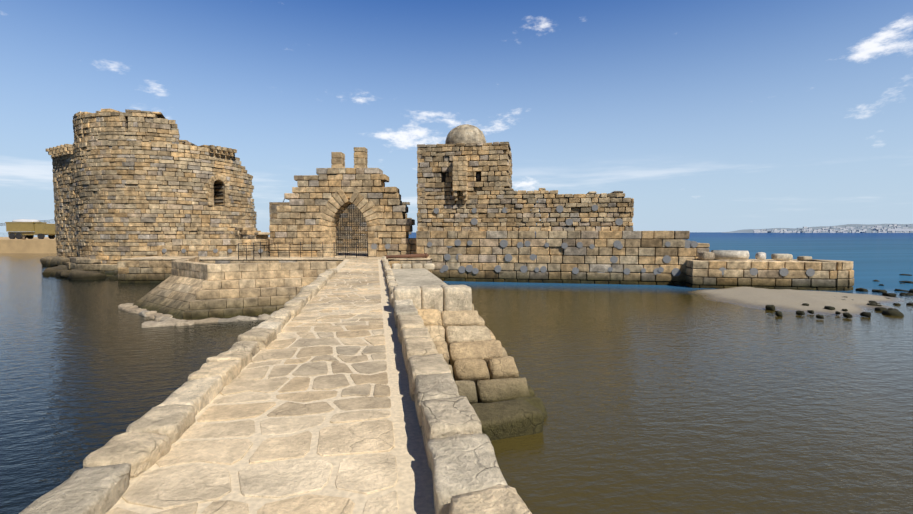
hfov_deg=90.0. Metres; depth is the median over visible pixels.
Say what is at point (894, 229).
shore buildings
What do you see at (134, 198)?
tower lower drum
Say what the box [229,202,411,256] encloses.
gate interior wall
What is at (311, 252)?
gate railing fence
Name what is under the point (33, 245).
harbour quay
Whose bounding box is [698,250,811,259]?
quay column fragments
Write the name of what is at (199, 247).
wall
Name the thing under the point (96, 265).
tower plinth blocks
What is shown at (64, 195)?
tower annex wall
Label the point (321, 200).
gate wall
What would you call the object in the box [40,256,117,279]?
tower foundation rocks
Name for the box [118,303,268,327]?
rock shelf
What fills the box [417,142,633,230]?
domed building and upper wall
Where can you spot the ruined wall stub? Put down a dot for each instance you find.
(244, 233)
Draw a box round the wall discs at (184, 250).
[162,249,262,252]
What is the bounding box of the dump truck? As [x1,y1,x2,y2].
[5,222,55,234]
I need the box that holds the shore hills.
[722,224,912,232]
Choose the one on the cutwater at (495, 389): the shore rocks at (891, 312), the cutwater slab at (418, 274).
the cutwater slab at (418, 274)
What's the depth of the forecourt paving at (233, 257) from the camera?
31.12 m
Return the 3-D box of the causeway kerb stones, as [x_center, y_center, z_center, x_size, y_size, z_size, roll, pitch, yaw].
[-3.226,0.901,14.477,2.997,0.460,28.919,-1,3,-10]
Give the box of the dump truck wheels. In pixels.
[9,233,54,238]
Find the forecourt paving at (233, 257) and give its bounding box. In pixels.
[121,256,431,259]
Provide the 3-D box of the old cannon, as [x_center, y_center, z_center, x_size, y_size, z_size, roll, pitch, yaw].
[-3.276,-0.063,30.629,3.172,0.332,0.440,-2,4,-31]
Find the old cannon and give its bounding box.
[385,253,428,258]
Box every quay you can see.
[0,237,269,252]
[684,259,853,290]
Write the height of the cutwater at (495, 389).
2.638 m
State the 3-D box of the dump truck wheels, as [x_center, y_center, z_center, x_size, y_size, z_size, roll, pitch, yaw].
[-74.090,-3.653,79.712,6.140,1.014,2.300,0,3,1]
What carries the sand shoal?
on the sea water
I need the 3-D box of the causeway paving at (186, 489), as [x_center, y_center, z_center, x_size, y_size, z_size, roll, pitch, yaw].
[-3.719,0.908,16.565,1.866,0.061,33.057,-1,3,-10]
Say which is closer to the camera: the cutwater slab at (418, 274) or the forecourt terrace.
the cutwater slab at (418, 274)
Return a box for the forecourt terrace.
[117,256,431,282]
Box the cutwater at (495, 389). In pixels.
[393,285,546,440]
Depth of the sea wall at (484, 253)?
30.21 m
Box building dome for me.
[445,124,485,143]
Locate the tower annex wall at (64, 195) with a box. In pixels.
[46,144,76,257]
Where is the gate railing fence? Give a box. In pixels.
[238,242,367,260]
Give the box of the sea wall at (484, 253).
[416,231,709,285]
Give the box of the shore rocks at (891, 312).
[765,274,912,318]
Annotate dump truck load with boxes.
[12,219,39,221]
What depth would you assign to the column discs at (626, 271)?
30.23 m
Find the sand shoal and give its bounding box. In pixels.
[689,287,903,316]
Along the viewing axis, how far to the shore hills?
2540.55 m
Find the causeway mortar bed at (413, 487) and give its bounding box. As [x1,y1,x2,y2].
[109,257,434,513]
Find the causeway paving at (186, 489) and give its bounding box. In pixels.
[105,257,398,513]
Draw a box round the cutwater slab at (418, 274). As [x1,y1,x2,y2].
[391,263,446,286]
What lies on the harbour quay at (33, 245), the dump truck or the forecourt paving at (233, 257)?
the dump truck
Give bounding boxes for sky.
[0,0,912,231]
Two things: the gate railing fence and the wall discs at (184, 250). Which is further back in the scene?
the wall discs at (184, 250)
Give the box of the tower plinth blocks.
[66,257,117,276]
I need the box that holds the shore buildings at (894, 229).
[753,224,912,232]
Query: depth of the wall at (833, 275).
26.98 m
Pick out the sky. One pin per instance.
(710, 115)
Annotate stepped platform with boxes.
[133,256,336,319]
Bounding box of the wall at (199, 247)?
[157,239,270,256]
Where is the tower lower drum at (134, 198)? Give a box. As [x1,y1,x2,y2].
[72,139,256,263]
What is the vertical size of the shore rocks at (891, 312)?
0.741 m
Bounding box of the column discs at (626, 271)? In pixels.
[371,205,814,275]
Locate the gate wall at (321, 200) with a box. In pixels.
[269,147,416,256]
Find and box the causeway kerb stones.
[19,256,531,513]
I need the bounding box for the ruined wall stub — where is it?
[234,227,269,238]
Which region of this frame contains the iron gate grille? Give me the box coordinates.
[336,204,367,255]
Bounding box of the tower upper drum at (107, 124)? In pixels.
[72,109,236,156]
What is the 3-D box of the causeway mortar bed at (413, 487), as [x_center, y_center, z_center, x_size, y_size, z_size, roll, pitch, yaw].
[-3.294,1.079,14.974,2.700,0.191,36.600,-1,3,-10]
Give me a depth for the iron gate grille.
34.73 m
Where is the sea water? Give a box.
[0,232,912,513]
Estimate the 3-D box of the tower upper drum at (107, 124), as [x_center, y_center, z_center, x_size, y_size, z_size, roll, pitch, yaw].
[-27.473,-10.344,40.991,10.636,3.006,14.447,-3,4,-43]

